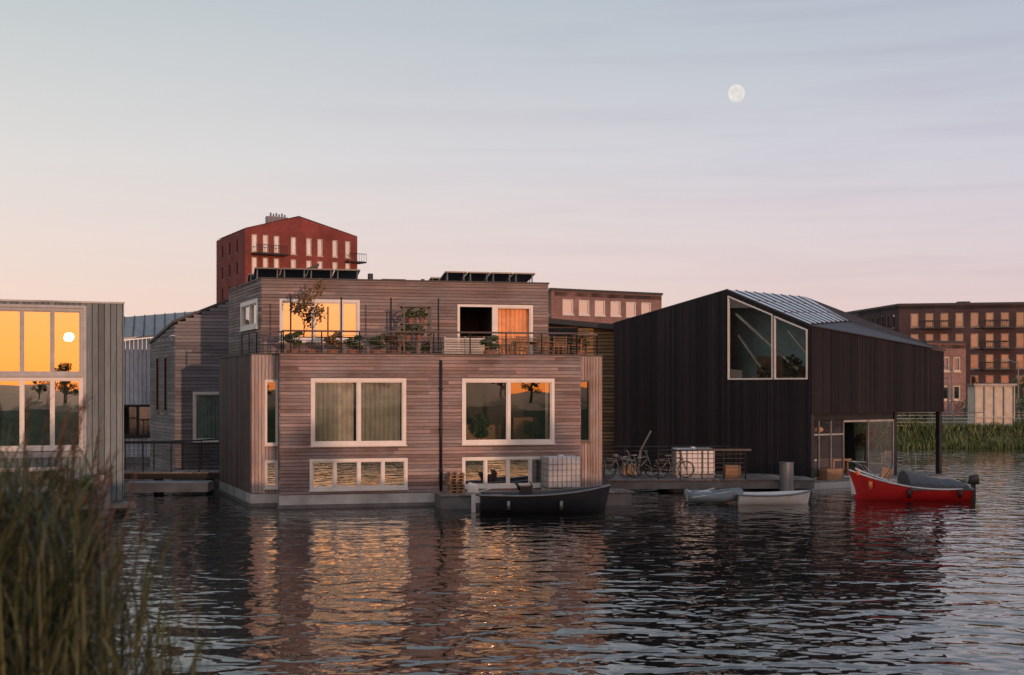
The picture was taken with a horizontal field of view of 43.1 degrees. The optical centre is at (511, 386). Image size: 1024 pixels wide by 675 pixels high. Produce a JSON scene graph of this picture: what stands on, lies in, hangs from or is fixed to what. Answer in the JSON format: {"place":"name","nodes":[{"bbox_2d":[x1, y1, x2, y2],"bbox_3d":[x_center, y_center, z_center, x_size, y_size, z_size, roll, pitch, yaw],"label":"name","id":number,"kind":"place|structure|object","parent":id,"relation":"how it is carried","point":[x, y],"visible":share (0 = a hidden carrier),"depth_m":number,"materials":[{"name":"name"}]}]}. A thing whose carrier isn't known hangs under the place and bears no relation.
{"place":"outdoors","nodes":[
{"label":"outdoors","id":0,"kind":"place"},
{"bbox_2d":[124,311,195,339],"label":"roof","id":1,"kind":"structure","parent":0,"point":[139,325],"depth_m":71.84,"materials":[{"name":"metal"}]},
{"bbox_2d":[247,267,534,281],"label":"solar panels","id":2,"kind":"object","parent":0,"point":[351,274],"visible":0.51,"depth_m":48.21,"materials":[{"name":"glass"}]},
{"bbox_2d":[0,0,1023,349],"label":"sky","id":3,"kind":"structure","parent":0,"point":[871,155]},
{"bbox_2d":[6,448,1023,674],"bbox_3d":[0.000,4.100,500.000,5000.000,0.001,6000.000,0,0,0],"label":"water","id":4,"kind":"structure","parent":0,"point":[836,581],"depth_m":26.82,"materials":[{"name":"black liquid"}]},
{"bbox_2d":[33,500,126,512],"bbox_3d":[-18.779,4.210,45.349,9.300,0.780,9.250,0,0,-22],"label":"pontoon","id":5,"kind":"object","parent":4,"relation":"on","point":[123,509],"visible":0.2,"depth_m":42.71,"materials":[{"name":"concrete"}]},
{"bbox_2d":[4,301,122,504],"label":"wall","id":6,"kind":"structure","parent":5,"relation":"on","point":[98,387],"depth_m":42.71,"materials":[{"name":"wood"}]},
{"bbox_2d":[0,301,121,502],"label":"front cladding","id":7,"kind":"structure","parent":6,"relation":"attached to","point":[107,373],"depth_m":42.72,"materials":[{"name":"grey wood"}]},
{"bbox_2d":[0,304,85,457],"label":"window surround","id":8,"kind":"object","parent":7,"relation":"attached to","point":[84,357],"visible":0.79,"depth_m":42.19,"materials":[{"name":"metal"}]},
{"bbox_2d":[0,378,84,451],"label":"glazing frame","id":9,"kind":"object","parent":8,"relation":"attached to","point":[52,414],"visible":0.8,"depth_m":42.12,"materials":[{"name":"white paint"}]},
{"bbox_2d":[0,381,78,445],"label":"glazing pane","id":10,"kind":"object","parent":9,"relation":"attached to","point":[66,392],"visible":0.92,"depth_m":42.03,"materials":[{"name":"clear glass"}]},
{"bbox_2d":[0,307,84,375],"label":"glazing frame","id":11,"kind":"object","parent":9,"relation":"on","point":[22,310],"visible":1,"depth_m":42.12,"materials":[{"name":"metal"}]},
{"bbox_2d":[0,311,78,370],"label":"glazing pane","id":12,"kind":"object","parent":11,"relation":"attached to","point":[36,341],"visible":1,"depth_m":42.04,"materials":[{"name":"orange glass"}]},
{"bbox_2d":[124,457,149,462],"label":"pontoon","id":13,"kind":"object","parent":4,"relation":"on","point":[136,459],"visible":0.07,"depth_m":69.87,"materials":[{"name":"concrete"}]},
{"bbox_2d":[125,349,150,456],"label":"wall","id":14,"kind":"structure","parent":13,"relation":"on","point":[129,388],"depth_m":69.89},
{"bbox_2d":[124,407,150,434],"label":"window","id":15,"kind":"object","parent":14,"relation":"attached to","point":[130,420],"depth_m":71.88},
{"bbox_2d":[124,338,169,456],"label":"wall boards","id":16,"kind":"object","parent":13,"relation":"on","point":[137,371],"depth_m":69.97,"materials":[{"name":"wood"}]},
{"bbox_2d":[124,438,218,491],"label":"walkway jetty","id":17,"kind":"object","parent":4,"relation":"in","point":[159,476],"visible":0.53,"depth_m":50.39,"materials":[{"name":"brown wood"}]},
{"bbox_2d":[164,479,219,481],"bbox_3d":[-12.663,4.150,58.423,7.157,0.700,5.320,0,0,-17],"label":"pontoon","id":18,"kind":"object","parent":4,"relation":"on","point":[216,480],"depth_m":55.36,"materials":[{"name":"concrete"}]},
{"bbox_2d":[151,304,228,468],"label":"wall","id":19,"kind":"structure","parent":18,"relation":"on","point":[188,384],"depth_m":55.55,"materials":[{"name":"wood"}]},
{"bbox_2d":[150,301,228,468],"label":"wall boards","id":20,"kind":"object","parent":19,"relation":"attached to","point":[177,351],"depth_m":55.55,"materials":[{"name":"wood"}]},
{"bbox_2d":[193,392,218,441],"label":"curtained window frame","id":21,"kind":"object","parent":19,"relation":"attached to","point":[194,408],"visible":0.47,"depth_m":55.39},
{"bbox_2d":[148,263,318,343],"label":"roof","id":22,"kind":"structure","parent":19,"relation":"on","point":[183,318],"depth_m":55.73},
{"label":"curtained window","id":23,"kind":"object","parent":19,"relation":"attached to","visible":0},
{"bbox_2d":[196,395,218,437],"bbox_3d":[-13.053,1.300,55.830,1.296,2.040,0.096,0,0,-18],"label":"curtained window curtain","id":24,"kind":"object","parent":23,"relation":"hanging from","point":[207,416],"visible":0.64,"depth_m":55.80,"materials":[{"name":"fabric"}]},
{"bbox_2d":[217,489,434,508],"bbox_3d":[-3.817,4.340,48.289,13.669,0.720,8.156,0,0,-15],"label":"pontoon","id":25,"kind":"object","parent":4,"relation":"on","point":[248,504],"visible":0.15,"depth_m":44.12,"materials":[{"name":"concrete"}]},
{"bbox_2d":[219,481,434,504],"bbox_3d":[-3.817,3.820,48.289,13.549,0.320,8.035,0,0,-15],"label":"pontoon","id":26,"kind":"object","parent":25,"relation":"on","point":[325,499],"visible":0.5,"depth_m":44.19,"materials":[{"name":"concrete"}]},
{"bbox_2d":[252,355,275,493],"bbox_3d":[-8.447,1.295,44.344,0.920,4.730,0.136,0,0,-13],"label":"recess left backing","id":27,"kind":"object","parent":26,"relation":"on","point":[258,422],"visible":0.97,"depth_m":44.23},
{"bbox_2d":[252,355,278,492],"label":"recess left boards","id":28,"kind":"object","parent":27,"relation":"attached to","point":[263,377],"visible":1,"depth_m":44.20,"materials":[{"name":"brown wood"}]},
{"bbox_2d":[264,380,277,445],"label":"slit window frame","id":29,"kind":"object","parent":27,"relation":"attached to","point":[275,443],"visible":1,"depth_m":44.30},
{"bbox_2d":[267,382,274,442],"bbox_3d":[-8.472,0.885,45.341,0.420,2.210,1.900,0,0,-13],"label":"slit window room","id":30,"kind":"object","parent":27,"relation":"attached to","point":[270,412],"visible":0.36,"depth_m":46.28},
{"bbox_2d":[285,356,575,494],"bbox_3d":[-2.700,1.295,44.747,10.460,4.730,0.136,0,0,-13],"label":"bay front backing","id":31,"kind":"object","parent":26,"relation":"on","point":[422,412],"visible":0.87,"depth_m":44.61,"materials":[{"name":"wood"}]},
{"bbox_2d":[353,383,355,440],"bbox_3d":[-5.454,0.860,45.115,3.220,2.260,1.900,0,0,-13],"label":"window mullion","id":32,"kind":"object","parent":31,"relation":"attached to","point":[354,411],"visible":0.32,"depth_m":46.06},
{"bbox_2d":[315,383,337,440],"bbox_3d":[-6.351,0.860,44.057,0.825,2.160,0.094,0,0,-15],"label":"living window curtain","id":33,"kind":"object","parent":32,"relation":"hanging from","point":[326,411],"visible":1,"depth_m":44.06,"materials":[{"name":"fabric"}]},
{"bbox_2d":[338,383,352,440],"bbox_3d":[-5.685,0.860,44.211,0.541,2.160,0.092,0,0,-12],"label":"living window curtain","id":34,"kind":"object","parent":32,"relation":"hanging from","point":[345,411],"visible":1,"depth_m":44.20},
{"bbox_2d":[361,383,401,440],"bbox_3d":[-4.492,0.860,44.485,1.463,2.160,0.096,0,0,-13],"label":"living window curtain","id":35,"kind":"object","parent":32,"relation":"hanging from","point":[381,411],"visible":1,"depth_m":44.49,"materials":[{"name":"fabric"}]},
{"bbox_2d":[310,378,406,446],"bbox_3d":[-5.216,0.880,44.087,3.300,2.320,0.210,0,0,-13],"label":"living window frame","id":36,"kind":"object","parent":31,"relation":"attached to","point":[358,442],"visible":1,"depth_m":44.05,"materials":[{"name":"wood"}]},
{"bbox_2d":[309,458,408,491],"bbox_3d":[-5.211,3.000,44.088,3.390,1.100,0.210,0,0,-13],"label":"window frame","id":37,"kind":"object","parent":31,"relation":"attached to","point":[359,487],"visible":1,"depth_m":44.05,"materials":[{"name":"white paint"}]},
{"bbox_2d":[313,462,403,486],"bbox_3d":[-5.220,2.980,44.123,3.150,0.880,0.011,0,0,-13],"label":"window pane","id":38,"kind":"object","parent":37,"relation":"attached to","point":[347,474],"visible":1,"depth_m":44.10,"materials":[{"name":"clear glass"}]},
{"bbox_2d":[280,354,579,494],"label":"bay front boards","id":39,"kind":"object","parent":31,"relation":"attached to","point":[449,410],"visible":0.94,"depth_m":44.57,"materials":[{"name":"wood"}]},
{"bbox_2d":[280,353,580,355],"bbox_3d":[-2.696,-1.116,44.728,10.520,0.048,0.215,0,0,-13],"label":"bay front coping","id":40,"kind":"object","parent":31,"relation":"on","point":[437,354],"visible":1,"depth_m":44.56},
{"bbox_2d":[438,360,442,490],"bbox_3d":[-2.454,1.350,44.658,0.140,4.500,0.140,0,0,-13],"label":"downpipe","id":41,"kind":"object","parent":31,"relation":"attached to","point":[440,429],"visible":1,"depth_m":44.61,"materials":[{"name":"black metal"}]},
{"bbox_2d":[462,456,542,488],"bbox_3d":[-0.140,3.000,45.259,3.340,1.100,0.210,0,0,-13],"label":"window frame","id":42,"kind":"object","parent":31,"relation":"attached to","point":[507,484],"visible":0.74,"depth_m":45.19,"materials":[{"name":"white paint"}]},
{"bbox_2d":[465,460,540,483],"bbox_3d":[-0.147,2.980,45.292,3.100,0.880,0.012,0,0,-13],"label":"window pane","id":43,"kind":"object","parent":42,"relation":"attached to","point":[496,471],"visible":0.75,"depth_m":45.23,"materials":[{"name":"clear glass"}]},
{"bbox_2d":[466,383,544,439],"bbox_3d":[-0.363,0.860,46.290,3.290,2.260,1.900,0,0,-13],"label":"window pane","id":44,"kind":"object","parent":31,"relation":"attached to","point":[489,400],"visible":0.36,"depth_m":47.25,"materials":[{"name":"glass"}]},
{"bbox_2d":[466,417,536,439],"bbox_3d":[-0.416,1.535,46.512,2.763,0.870,0.731,0,0,-19],"label":"living room furniture","id":45,"kind":"object","parent":44,"relation":"in","point":[518,424],"visible":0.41,"depth_m":46.55,"materials":[{"name":"beige fabric"}]},
{"bbox_2d":[471,412,541,438],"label":"living room plants","id":46,"kind":"object","parent":44,"relation":"in","point":[481,430],"visible":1,"depth_m":45.70,"materials":[{"name":"green plant"}]},
{"bbox_2d":[545,383,549,438],"bbox_3d":[1.262,0.860,45.812,0.163,2.160,0.076,0,0,-8],"label":"living window curtain","id":47,"kind":"object","parent":44,"relation":"hanging from","point":[547,410],"visible":1,"depth_m":45.81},
{"bbox_2d":[461,378,555,445],"bbox_3d":[-0.125,0.880,45.262,3.370,2.320,0.210,0,0,-13],"label":"living window frame","id":48,"kind":"object","parent":31,"relation":"attached to","point":[510,441],"visible":1,"depth_m":45.23,"materials":[{"name":"wood"}]},
{"bbox_2d":[584,357,584,486],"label":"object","id":49,"kind":"object","parent":26,"relation":"on","point":[584,443],"visible":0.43,"depth_m":46.83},
{"bbox_2d":[580,382,586,439],"bbox_3d":[2.363,0.885,47.843,0.440,2.210,1.900,0,0,-13],"label":"slit window room","id":50,"kind":"object","parent":49,"relation":"attached to","point":[583,411],"visible":0.2,"depth_m":47.66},
{"bbox_2d":[580,356,600,486],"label":"wall","id":51,"kind":"structure","parent":26,"relation":"on","point":[591,449],"depth_m":46.86,"materials":[{"name":"brown wood"}]},
{"bbox_2d":[434,489,633,508],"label":"side jetty","id":52,"kind":"object","parent":4,"relation":"on","point":[444,500],"visible":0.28,"depth_m":43.57,"materials":[{"name":"grey concrete"}]},
{"bbox_2d":[446,472,464,493],"bbox_3d":[-1.915,3.278,44.043,0.542,0.694,0.520,0,0,-13],"label":"wooden pallet stack","id":53,"kind":"object","parent":52,"relation":"on","point":[455,480],"visible":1,"depth_m":43.84,"materials":[{"name":"brown wood"}]},
{"bbox_2d":[540,454,581,489],"bbox_3d":[1.694,2.990,44.917,1.212,1.260,1.012,0,0,-13],"label":"ibc water tank","id":54,"kind":"object","parent":52,"relation":"on","point":[560,471],"visible":0.92,"depth_m":44.48,"materials":[{"name":"white plastic"}]},
{"bbox_2d":[467,481,614,512],"bbox_3d":[1.046,3.725,42.678,5.054,1.250,2.154,0,0,-4],"label":"motor sloop","id":55,"kind":"object","parent":4,"relation":"on","point":[524,499],"visible":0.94,"depth_m":41.92,"materials":[{"name":"black paint"}]},
{"bbox_2d":[602,446,815,490],"bbox_3d":[7.708,3.460,52.021,8.267,2.080,3.643,0,0,0],"label":"mooring pontoon","id":56,"kind":"object","parent":4,"relation":"on","point":[670,482],"visible":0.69,"depth_m":50.42,"materials":[{"name":"grey wood"}]},
{"bbox_2d":[622,463,740,478],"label":"storage crates","id":57,"kind":"object","parent":56,"relation":"on","point":[732,473],"visible":0.84,"depth_m":50.86,"materials":[{"name":"brown wood"}]},
{"bbox_2d":[671,447,714,477],"bbox_3d":[7.250,3.015,51.907,1.560,1.210,1.060,0,0,-3],"label":"ibc water tank","id":58,"kind":"object","parent":56,"relation":"on","point":[707,472],"visible":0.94,"depth_m":51.41,"materials":[{"name":"white plastic"}]},
{"bbox_2d":[684,487,742,502],"bbox_3d":[7.146,3.800,45.595,2.020,0.500,1.424,0,0,0],"label":"inflatable dinghy","id":59,"kind":"object","parent":4,"relation":"on","point":[712,496],"visible":0.96,"depth_m":45.03,"materials":[{"name":"grey rubber"}]},
{"bbox_2d":[734,490,810,504],"bbox_3d":[9.153,3.954,45.436,2.700,0.652,1.341,0,0,0],"label":"rowing boat","id":60,"kind":"object","parent":4,"relation":"on","point":[776,497],"visible":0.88,"depth_m":44.96,"materials":[{"name":"white paint"}]},
{"bbox_2d":[605,469,953,489],"bbox_3d":[11.747,4.230,58.255,8.727,0.740,12.739,0,0,-42],"label":"pontoon","id":61,"kind":"object","parent":4,"relation":"on","point":[828,485],"visible":0.14,"depth_m":52.69,"materials":[{"name":"concrete"}]},
{"bbox_2d":[814,469,946,482],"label":"terrace deck","id":62,"kind":"structure","parent":61,"relation":"on","point":[875,471],"depth_m":55.94,"materials":[{"name":"brown wood"}]},
{"bbox_2d":[727,295,813,478],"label":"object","id":63,"kind":"object","parent":62,"relation":"on","point":[812,446],"visible":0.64,"depth_m":52.05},
{"bbox_2d":[727,296,807,379],"bbox_3d":[10.562,-2.080,53.623,0.133,3.580,4.045,0,0,-42],"label":"studio window frame","id":64,"kind":"object","parent":63,"relation":"on","point":[728,340],"visible":1,"depth_m":53.38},
{"bbox_2d":[730,303,837,379],"bbox_3d":[10.778,-2.050,55.118,2.040,3.700,6.283,0,0,-42],"label":"studio room","id":65,"kind":"object","parent":63,"relation":"attached to","point":[743,363],"visible":0.46,"depth_m":56.79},
{"bbox_2d":[735,313,805,377],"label":"studio beams","id":66,"kind":"structure","parent":65,"relation":"in","point":[761,336],"depth_m":54.36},
{"bbox_2d":[757,354,804,379],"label":"studio plants","id":67,"kind":"object","parent":65,"relation":"in","point":[794,373],"visible":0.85,"depth_m":53.28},
{"bbox_2d":[757,356,807,379],"bbox_3d":[11.739,-0.755,54.712,0.623,1.090,3.419,0,0,-32],"label":"studio furniture","id":68,"kind":"object","parent":65,"relation":"in","point":[765,360],"visible":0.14,"depth_m":55.12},
{"bbox_2d":[729,292,940,348],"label":"roof","id":69,"kind":"structure","parent":63,"relation":"on","point":[856,324],"depth_m":56.66,"materials":[{"name":"metal"}]},
{"bbox_2d":[613,289,945,350],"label":"verge trim","id":70,"kind":"structure","parent":69,"relation":"attached to","point":[793,318],"depth_m":54.63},
{"bbox_2d":[731,290,847,323],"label":"roof panels","id":71,"kind":"object","parent":69,"relation":"on","point":[805,301],"visible":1,"depth_m":55.54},
{"bbox_2d":[727,289,847,324],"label":"roof seams","id":72,"kind":"object","parent":71,"relation":"attached to","point":[792,308],"visible":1,"depth_m":55.14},
{"bbox_2d":[819,468,842,479],"bbox_3d":[12.994,3.575,52.793,0.900,0.450,0.450,0,0,-33],"label":"storage box","id":73,"kind":"object","parent":62,"relation":"on","point":[830,473],"visible":1,"depth_m":52.59,"materials":[{"name":"brown wood"}]},
{"bbox_2d":[814,419,865,470],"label":"garden room glazing","id":74,"kind":"structure","parent":62,"relation":"on","point":[854,443],"depth_m":57.69,"materials":[{"name":"glass"}]},
{"bbox_2d":[814,412,941,474],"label":"posts","id":75,"kind":"object","parent":62,"relation":"on","point":[848,416],"visible":0.61,"depth_m":55.40,"materials":[{"name":"black metal"}]},
{"bbox_2d":[779,462,793,490],"bbox_3d":[10.600,4.260,50.000,0.573,2.680,0.573,0,0,0],"label":"mooring pile","id":76,"kind":"object","parent":4,"relation":"in","point":[786,476],"visible":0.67,"depth_m":49.77,"materials":[{"name":"metal"}]},
{"bbox_2d":[831,453,979,500],"bbox_3d":[14.074,3.400,47.745,5.690,2.000,3.145,0,0,32],"label":"red motor launch","id":77,"kind":"object","parent":4,"relation":"on","point":[908,485],"visible":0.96,"depth_m":46.64,"materials":[{"name":"paint"}]},
{"bbox_2d":[614,291,810,477],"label":"gable wall boards","id":78,"kind":"object","parent":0,"point":[673,386],"visible":0.78,"depth_m":56.21,"materials":[{"name":"wood"}]},
{"bbox_2d":[814,419,893,478],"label":"garden room frames","id":79,"kind":"structure","parent":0,"point":[818,434],"depth_m":53.74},
{"bbox_2d":[811,327,943,413],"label":"eave wall boards","id":80,"kind":"object","parent":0,"point":[851,373],"visible":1,"depth_m":53.92,"materials":[{"name":"wood"}]},
{"bbox_2d":[864,409,1023,444],"bbox_3d":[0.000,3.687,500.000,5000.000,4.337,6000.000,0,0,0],"label":"ground","id":81,"kind":"structure","parent":0,"point":[965,421],"depth_m":89.40,"materials":[{"name":"green plant"}]},
{"bbox_2d":[0,405,231,674],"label":"foreground reeds","id":82,"kind":"object","parent":81,"relation":"on","point":[47,601],"visible":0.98,"depth_m":5.82,"materials":[{"name":"plant"}]},
{"bbox_2d":[24,390,216,674],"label":"reed plumes","id":83,"kind":"object","parent":82,"relation":"attached to","point":[73,445],"visible":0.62,"depth_m":6.50,"materials":[{"name":"plant"}]},
{"bbox_2d":[216,213,366,302],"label":"red brick apartment tower","id":84,"kind":"structure","parent":81,"relation":"on","point":[275,241],"depth_m":175.05,"materials":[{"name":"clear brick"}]},
{"bbox_2d":[548,288,662,323],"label":"pink brick apartments","id":85,"kind":"structure","parent":81,"relation":"on","point":[604,306],"depth_m":131.03,"materials":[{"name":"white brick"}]},
{"bbox_2d":[847,301,1023,409],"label":"brown brick apartments","id":86,"kind":"structure","parent":81,"relation":"on","point":[991,334],"depth_m":158.21,"materials":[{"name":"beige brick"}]},
{"bbox_2d":[864,417,1023,447],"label":"bank reeds","id":87,"kind":"object","parent":81,"relation":"on","point":[917,429],"visible":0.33,"depth_m":88.61,"materials":[{"name":"plant"}]},
{"bbox_2d":[929,343,965,415],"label":"front wall","id":88,"kind":"structure","parent":81,"relation":"on","point":[959,378],"depth_m":126.52,"materials":[{"name":"pink brick"}]},
{"bbox_2d":[897,391,1023,421],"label":"shrub row","id":89,"kind":"object","parent":81,"relation":"on","point":[932,415],"visible":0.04,"depth_m":97.81,"materials":[{"name":"green plant"}]},
{"bbox_2d":[964,384,1016,426],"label":"panelled garden pavilion","id":90,"kind":"structure","parent":81,"relation":"on","point":[994,403],"depth_m":90.19,"materials":[{"name":"wood"}]},
{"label":"pontoon","id":91,"kind":"object","parent":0,"visible":0},
{"bbox_2d":[578,331,613,463],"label":"wall","id":92,"kind":"structure","parent":91,"relation":"on","point":[605,388],"depth_m":61.62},
{"bbox_2d":[548,330,575,353],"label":"bench","id":93,"kind":"object","parent":92,"relation":"attached to","point":[560,335],"depth_m":64.18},
{"bbox_2d":[548,327,613,466],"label":"slats","id":94,"kind":"object","parent":92,"relation":"attached to","point":[606,386],"visible":0.11,"depth_m":61.60,"materials":[{"name":"wood"}]},
{"bbox_2d":[548,318,613,328],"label":"roof","id":95,"kind":"structure","parent":92,"relation":"on","point":[552,322],"depth_m":61.59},
{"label":"terrace floor","id":96,"kind":"structure","parent":0,"visible":0},
{"bbox_2d":[229,279,262,355],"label":"wall","id":97,"kind":"structure","parent":96,"relation":"on","point":[237,323],"depth_m":48.90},
{"bbox_2d":[239,298,258,331],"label":"side window frame","id":98,"kind":"object","parent":97,"relation":"attached to","point":[249,304],"visible":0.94,"depth_m":47.92,"materials":[{"name":"white paint"}]},
{"bbox_2d":[296,278,327,352],"bbox_3d":[-6.877,-2.318,44.535,1.078,2.865,1.062,0,0,0],"label":"potted olive tree","id":99,"kind":"object","parent":96,"relation":"on","point":[308,300],"visible":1,"depth_m":44.49,"materials":[{"name":"green plant"}]},
{"bbox_2d":[263,280,543,352],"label":"wall","id":100,"kind":"structure","parent":96,"relation":"on","point":[400,309],"depth_m":47.26,"materials":[{"name":"wood"}]},
{"bbox_2d":[279,299,360,342],"bbox_3d":[-6.908,-2.355,46.570,2.920,1.550,0.210,0,0,-13],"label":"window frame","id":101,"kind":"object","parent":100,"relation":"attached to","point":[318,340],"visible":0.64,"depth_m":46.52,"materials":[{"name":"white paint"}]},
{"bbox_2d":[283,303,355,337],"bbox_3d":[-6.917,-2.375,46.606,2.660,1.310,0.007,0,0,-13],"label":"window pane","id":102,"kind":"object","parent":101,"relation":"attached to","point":[301,318],"visible":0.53,"depth_m":46.63,"materials":[{"name":"orange glass"}]},
{"bbox_2d":[262,279,547,353],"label":"up front boards","id":103,"kind":"object","parent":100,"relation":"attached to","point":[522,295],"visible":0.77,"depth_m":47.18,"materials":[{"name":"wood"}]},
{"bbox_2d":[261,277,548,283],"bbox_3d":[-3.802,-3.861,47.364,10.590,0.058,0.260,0,0,-13],"label":"up front coping","id":104,"kind":"object","parent":100,"relation":"on","point":[406,280],"visible":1,"depth_m":47.25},
{"bbox_2d":[457,304,494,349],"bbox_3d":[-1.335,-1.940,47.857,1.460,2.180,0.210,0,0,-13],"label":"open door leaf frame","id":105,"kind":"object","parent":100,"relation":"attached to","point":[478,305],"visible":0.4,"depth_m":47.81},
{"bbox_2d":[495,305,532,353],"bbox_3d":[0.059,-1.940,48.178,1.520,2.180,0.210,0,0,-13],"label":"sliding door frame","id":106,"kind":"object","parent":100,"relation":"in","point":[529,307],"visible":0.43,"depth_m":48.21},
{"bbox_2d":[400,306,432,352],"bbox_3d":[-3.388,-1.860,45.828,1.118,1.950,0.600,0,0,-13],"label":"pergola plant rack","id":107,"kind":"object","parent":96,"relation":"on","point":[407,336],"visible":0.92,"depth_m":45.68,"materials":[{"name":"black metal"}]},
{"bbox_2d":[241,296,597,354],"bbox_3d":[-3.025,-2.075,46.243,12.684,1.950,3.855,0,0,-18],"label":"terrace railing","id":108,"kind":"object","parent":96,"relation":"on","point":[469,346],"visible":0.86,"depth_m":44.47,"materials":[{"name":"black metal"}]},
{"bbox_2d":[241,330,597,336],"bbox_3d":[-3.021,-1.880,46.231,12.700,0.063,3.839,0,0,-18],"label":"terrace handrail","id":109,"kind":"object","parent":108,"relation":"attached to","point":[589,335],"visible":0.92,"depth_m":44.70,"materials":[{"name":"black metal"}]},
{"bbox_2d":[442,336,484,353],"bbox_3d":[-1.719,-1.325,45.720,1.450,0.880,0.500,0,0,-13],"label":"slatted bench","id":110,"kind":"object","parent":96,"relation":"on","point":[451,350],"visible":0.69,"depth_m":45.47,"materials":[{"name":"white wood"}]},
{"bbox_2d":[460,307,490,352],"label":"sliding door","id":111,"kind":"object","parent":96,"relation":"on","point":[475,319],"visible":0.36,"depth_m":50.80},
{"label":"sliding door","id":112,"kind":"object","parent":96,"relation":"on","visible":0},
{"bbox_2d":[498,309,528,353],"bbox_3d":[0.008,-1.960,48.398,1.288,2.020,0.096,0,0,-12],"label":"sliding door curtain","id":113,"kind":"object","parent":112,"relation":"hanging from","point":[513,320],"visible":0.54,"depth_m":48.40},
{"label":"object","id":114,"kind":"object","parent":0,"visible":0},
{"bbox_2d":[219,355,251,492],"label":"wall","id":115,"kind":"structure","parent":114,"relation":"attached to","point":[235,421],"depth_m":46.79,"materials":[{"name":"brown wood"}]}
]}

